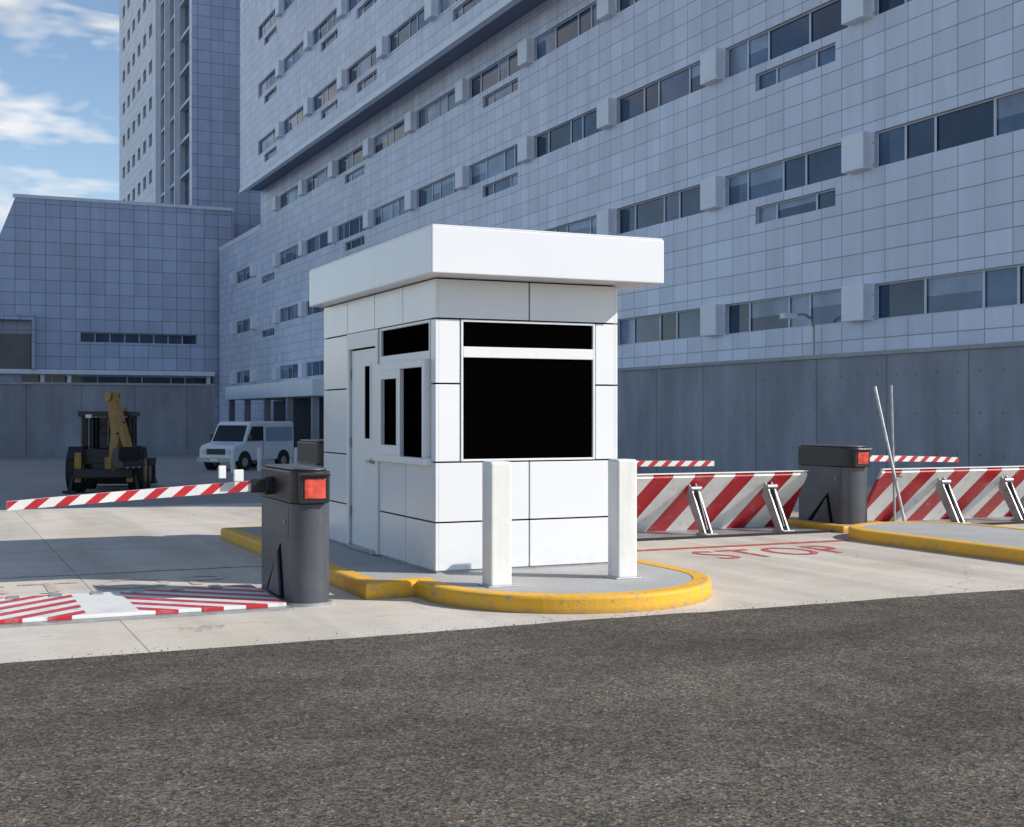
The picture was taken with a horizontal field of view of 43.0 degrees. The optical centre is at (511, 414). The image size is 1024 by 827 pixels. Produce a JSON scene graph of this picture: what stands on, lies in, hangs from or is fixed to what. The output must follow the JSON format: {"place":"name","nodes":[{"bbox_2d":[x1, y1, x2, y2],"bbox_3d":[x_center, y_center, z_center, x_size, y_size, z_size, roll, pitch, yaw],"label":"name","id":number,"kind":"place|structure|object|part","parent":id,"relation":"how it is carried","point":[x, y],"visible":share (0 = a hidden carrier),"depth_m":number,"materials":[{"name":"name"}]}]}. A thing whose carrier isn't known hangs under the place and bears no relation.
{"place":"outdoors","nodes":[
{"label":"outdoors","id":0,"kind":"place"},
{"bbox_2d":[0,0,118,232],"label":"sky","id":1,"kind":"structure","parent":0,"point":[59,59],"materials":[{"name":"blue"}]},
{"bbox_2d":[0,454,289,509],"bbox_3d":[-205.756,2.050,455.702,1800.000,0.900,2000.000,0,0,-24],"label":"ground","id":2,"kind":"structure","parent":0,"point":[27,477],"depth_m":49.65,"materials":[{"name":"concrete"}]},
{"bbox_2d":[0,199,14,381],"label":"shell","id":3,"kind":"object","parent":2,"relation":"on","point":[7,269],"visible":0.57,"depth_m":116.74},
{"bbox_2d":[0,194,232,383],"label":"trim","id":4,"kind":"structure","parent":3,"relation":"attached to","point":[32,319],"depth_m":118.66,"materials":[{"name":"grey metal"}]},
{"bbox_2d":[0,320,30,368],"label":"entrance glazing","id":5,"kind":"structure","parent":4,"relation":"on","point":[15,344],"depth_m":116.52,"materials":[{"name":"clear glass"}]},
{"bbox_2d":[15,197,232,430],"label":"front wall","id":6,"kind":"structure","parent":3,"relation":"attached to","point":[92,267],"depth_m":120.73,"materials":[{"name":"tile"}]},
{"bbox_2d":[21,332,213,383],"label":"front frames","id":7,"kind":"structure","parent":6,"relation":"attached to","point":[124,342],"depth_m":121.38,"materials":[{"name":"grey metal"}]},
{"bbox_2d":[21,333,212,383],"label":"front glass","id":8,"kind":"object","parent":7,"relation":"attached to","point":[133,338],"visible":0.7,"depth_m":121.55,"materials":[{"name":"glass"}]},
{"bbox_2d":[0,384,214,456],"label":"wall","id":9,"kind":"structure","parent":2,"relation":"on","point":[40,420],"depth_m":80.42,"materials":[{"name":"concrete"}]},
{"bbox_2d":[0,382,215,385],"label":"coping","id":10,"kind":"object","parent":9,"relation":"on","point":[71,383],"visible":1,"depth_m":80.71,"materials":[{"name":"concrete"}]},
{"bbox_2d":[62,391,157,492],"bbox_3d":[-13.220,0.864,43.318,2.663,3.266,5.879,0,0,-8],"label":"backhoe loader","id":11,"kind":"object","parent":2,"relation":"on","point":[113,452],"visible":0.98,"depth_m":41.68,"materials":[{"name":"metal"}]},
{"bbox_2d":[119,0,154,202],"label":"side wall","id":12,"kind":"structure","parent":2,"relation":"on","point":[140,169],"depth_m":162.46,"materials":[{"name":"white tile"}]},
{"bbox_2d":[123,0,151,200],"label":"side frames","id":13,"kind":"structure","parent":12,"relation":"attached to","point":[144,107],"depth_m":165.07,"materials":[{"name":"grey metal"}]},
{"bbox_2d":[155,0,179,203],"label":"fins","id":14,"kind":"object","parent":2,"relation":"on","point":[167,101],"visible":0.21,"depth_m":141.02,"materials":[{"name":"grey metal"}]},
{"bbox_2d":[161,0,188,204],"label":"glazed strip frames","id":15,"kind":"structure","parent":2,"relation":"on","point":[184,39],"depth_m":139.91,"materials":[{"name":"grey metal"}]},
{"bbox_2d":[186,4,188,204],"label":"glazed strip glass","id":16,"kind":"object","parent":15,"relation":"in","point":[187,110],"visible":0.09,"depth_m":134.77,"materials":[{"name":"glass"}]},
{"bbox_2d":[192,0,260,238],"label":"shell","id":17,"kind":"object","parent":2,"relation":"on","point":[215,103],"depth_m":130.44},
{"bbox_2d":[231,448,234,472],"bbox_3d":[-12.131,1.975,56.515,0.200,1.050,0.200,0,0,-24],"label":"steel bollard","id":18,"kind":"object","parent":2,"relation":"on","point":[232,459],"visible":0.92,"depth_m":56.43,"materials":[{"name":"white metal"}]},
{"bbox_2d":[197,421,293,469],"bbox_3d":[-12.323,1.420,60.433,2.400,2.240,4.660,0,0,27],"label":"delivery van","id":19,"kind":"object","parent":2,"relation":"on","point":[245,440],"visible":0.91,"depth_m":59.51,"materials":[{"name":"white metal"}]},
{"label":"windows","id":20,"kind":"part","parent":19,"relation":"part of","materials":[{"name":"black glass"}]},
{"bbox_2d":[257,448,261,470],"bbox_3d":[-11.267,1.975,58.002,0.200,1.050,0.200,0,0,-24],"label":"steel bollard","id":21,"kind":"object","parent":2,"relation":"on","point":[259,458],"visible":0.96,"depth_m":57.92,"materials":[{"name":"white metal"}]},
{"bbox_2d":[225,379,326,447],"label":"loading canopy","id":22,"kind":"object","parent":2,"relation":"on","point":[305,418],"visible":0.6,"depth_m":89.29,"materials":[{"name":"metal"}]},
{"bbox_2d":[294,447,297,463],"bbox_3d":[-9.685,1.975,58.387,0.200,1.050,0.200,0,0,-24],"label":"steel bollard","id":23,"kind":"object","parent":2,"relation":"on","point":[295,455],"visible":0.54,"depth_m":58.29,"materials":[{"name":"white metal"}]},
{"bbox_2d":[250,0,545,190],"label":"shell","id":24,"kind":"object","parent":2,"relation":"on","point":[517,11],"visible":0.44,"depth_m":72.50},
{"bbox_2d":[219,0,521,251],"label":"edge trim","id":25,"kind":"structure","parent":24,"relation":"attached to","point":[486,18],"depth_m":73.49,"materials":[{"name":"grey metal"}]},
{"bbox_2d":[240,0,502,188],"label":"block wall","id":26,"kind":"structure","parent":24,"relation":"attached to","point":[312,71],"depth_m":87.70,"materials":[{"name":"white tile"}]},
{"bbox_2d":[275,0,436,138],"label":"fins","id":27,"kind":"object","parent":26,"relation":"attached to","point":[430,10],"visible":1,"depth_m":80.58,"materials":[{"name":"grey metal"}]},
{"bbox_2d":[258,0,477,161],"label":"block frames","id":28,"kind":"structure","parent":26,"relation":"attached to","point":[366,54],"depth_m":84.84,"materials":[{"name":"grey metal"}]},
{"bbox_2d":[260,0,481,160],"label":"windows","id":29,"kind":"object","parent":28,"relation":"attached to","point":[400,36],"visible":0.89,"depth_m":83.52,"materials":[{"name":"glass"}]},
{"bbox_2d":[261,0,1023,420],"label":"block wall","id":30,"kind":"structure","parent":24,"relation":"attached to","point":[957,208],"depth_m":45.26,"materials":[{"name":"grey tile"}]},
{"bbox_2d":[230,0,871,383],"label":"fins","id":31,"kind":"object","parent":30,"relation":"attached to","point":[856,157],"visible":0.77,"depth_m":46.09,"materials":[{"name":"white metal"}]},
{"bbox_2d":[262,0,1023,378],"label":"block frames","id":32,"kind":"structure","parent":30,"relation":"attached to","point":[876,164],"depth_m":45.27,"materials":[{"name":"grey metal"}]},
{"bbox_2d":[264,0,1023,378],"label":"windows","id":33,"kind":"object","parent":32,"relation":"attached to","point":[954,130],"visible":0.64,"depth_m":43.48,"materials":[{"name":"grey glass"}]},
{"bbox_2d":[613,346,1023,485],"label":"wall","id":34,"kind":"structure","parent":2,"relation":"on","point":[966,407],"depth_m":39.56,"materials":[{"name":"concrete"}]},
{"bbox_2d":[617,341,1023,371],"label":"coping","id":35,"kind":"object","parent":34,"relation":"on","point":[930,349],"visible":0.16,"depth_m":38.77,"materials":[{"name":"concrete"}]},
{"bbox_2d":[780,313,814,354],"bbox_3d":[8.871,-2.504,40.120,1.290,1.307,0.270,0,0,-24],"label":"street lamp","id":36,"kind":"object","parent":35,"relation":"on","point":[792,316],"visible":0.95,"depth_m":40.21,"materials":[{"name":"metal"}]},
{"bbox_2d":[160,0,191,204],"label":"glazed strip wall","id":37,"kind":"structure","parent":0,"point":[189,134],"depth_m":130.52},
{"bbox_2d":[220,230,260,421],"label":"podium end wall","id":38,"kind":"structure","parent":0,"point":[240,301],"depth_m":114.84,"materials":[{"name":"grey tile"}]},
{"bbox_2d":[236,266,251,383],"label":"podium end frames","id":39,"kind":"structure","parent":38,"relation":"attached to","point":[237,329],"depth_m":116.36,"materials":[{"name":"grey metal"}]},
{"bbox_2d":[238,268,250,382],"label":"podium end glass","id":40,"kind":"object","parent":39,"relation":"in","point":[243,326],"visible":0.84,"depth_m":114.48,"materials":[{"name":"grey glass"}]},
{"bbox_2d":[0,586,1023,826],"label":"asphalt road","id":41,"kind":"structure","parent":0,"point":[599,767],"depth_m":6.64,"materials":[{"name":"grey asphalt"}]},
{"bbox_2d":[0,486,1023,662],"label":"concrete apron","id":42,"kind":"object","parent":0,"point":[61,540],"depth_m":12.85,"materials":[{"name":"grey concrete"}]},
{"bbox_2d":[0,575,225,594],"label":"stop road marking","id":43,"kind":"object","parent":42,"relation":"on","point":[51,587],"visible":1,"depth_m":12.28,"materials":[{"name":"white paint"}]},
{"bbox_2d":[0,564,261,577],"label":"stop line marking","id":44,"kind":"object","parent":42,"relation":"on","point":[129,571],"visible":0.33,"depth_m":13.22,"materials":[{"name":"red paint"}]},
{"bbox_2d":[0,584,293,627],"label":"wedge barrier","id":45,"kind":"object","parent":42,"relation":"on","point":[60,608],"visible":1,"depth_m":10.63,"materials":[{"name":"metal"}]},
{"bbox_2d":[6,464,332,606],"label":"barrier gate","id":46,"kind":"structure","parent":42,"relation":"on","point":[295,533],"depth_m":10.88,"materials":[{"name":"metal"}]},
{"bbox_2d":[221,526,710,613],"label":"traffic island","id":47,"kind":"structure","parent":42,"relation":"on","point":[588,589],"depth_m":11.27,"materials":[{"name":"concrete"}]},
{"bbox_2d":[309,224,663,572],"bbox_3d":[-0.456,-0.120,13.877,2.390,3.160,4.050,0,0,-24],"label":"guard booth","id":48,"kind":"object","parent":47,"relation":"on","point":[456,357],"visible":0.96,"depth_m":12.41,"materials":[{"name":"white paint"}]},
{"bbox_2d":[347,329,381,554],"bbox_3d":[-1.599,0.282,13.893,0.079,2.337,1.080,0,0,-24],"label":"door","id":49,"kind":"structure","parent":48,"relation":"in","point":[363,473],"depth_m":13.95,"materials":[{"name":"white paint"}]},
{"bbox_2d":[372,319,594,464],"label":"window frames","id":50,"kind":"structure","parent":48,"relation":"in","point":[392,366],"depth_m":12.46,"materials":[{"name":"white paint"}]},
{"bbox_2d":[383,322,591,458],"bbox_3d":[-0.607,-0.227,13.984,1.902,1.315,3.634,0,0,-24],"label":"window glass","id":51,"kind":"structure","parent":48,"relation":"in","point":[513,407],"depth_m":12.36,"materials":[{"name":"black glass"}]},
{"bbox_2d":[477,461,516,587],"bbox_3d":[-0.129,0.927,11.100,0.260,1.064,0.260,0,0,-24],"label":"bollard","id":52,"kind":"object","parent":47,"relation":"on","point":[496,524],"visible":1,"depth_m":11.01,"materials":[{"name":"metal"}]},
{"bbox_2d":[297,439,713,466],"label":"barrier gate","id":53,"kind":"structure","parent":47,"relation":"on","point":[310,452],"depth_m":16.60,"materials":[{"name":"metal"}]},
{"bbox_2d":[603,459,641,579],"bbox_3d":[0.989,0.927,11.660,0.260,1.064,0.260,0,0,-24],"label":"bollard","id":54,"kind":"object","parent":47,"relation":"on","point":[622,518],"visible":1,"depth_m":11.58,"materials":[{"name":"metal"}]},
{"bbox_2d":[637,470,832,540],"bbox_3d":[2.684,1.183,17.626,3.100,0.825,1.280,0,0,-24],"label":"wedge barrier","id":55,"kind":"object","parent":42,"relation":"on","point":[673,506],"visible":0.95,"depth_m":17.64,"materials":[{"name":"metal"}]},
{"bbox_2d":[637,540,850,550],"bbox_3d":[2.427,1.591,15.705,4.050,0.001,0.130,0,0,-24],"label":"stop line marking","id":56,"kind":"object","parent":42,"relation":"on","point":[741,545],"visible":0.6,"depth_m":15.85,"materials":[{"name":"red paint"}]},
{"bbox_2d":[692,546,839,557],"bbox_3d":[3.052,1.591,15.139,1.894,0.001,0.805,0,0,-24],"label":"stop road marking","id":57,"kind":"object","parent":42,"relation":"on","point":[766,549],"visible":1,"depth_m":15.16,"materials":[{"name":"red paint"}]},
{"bbox_2d":[787,512,880,532],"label":"traffic island","id":58,"kind":"structure","parent":42,"relation":"on","point":[794,520],"depth_m":18.15,"materials":[{"name":"concrete"}]},
{"bbox_2d":[798,444,958,524],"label":"barrier gate","id":59,"kind":"structure","parent":42,"relation":"on","point":[834,489],"depth_m":18.14,"materials":[{"name":"metal"}]},
{"bbox_2d":[873,385,905,520],"bbox_3d":[5.329,0.592,18.025,0.352,2.026,0.571,0,0,-24],"label":"sign post","id":60,"kind":"object","parent":42,"relation":"on","point":[894,475],"visible":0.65,"depth_m":18.13,"materials":[{"name":"metal"}]},
{"bbox_2d":[848,521,1023,563],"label":"traffic island","id":61,"kind":"structure","parent":42,"relation":"on","point":[996,542],"depth_m":15.71,"materials":[{"name":"concrete"}]},
{"bbox_2d":[867,466,1023,524],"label":"wedge barrier","id":62,"kind":"object","parent":42,"relation":"on","point":[993,495],"visible":0.8,"depth_m":19.36,"materials":[{"name":"metal"}]}
]}

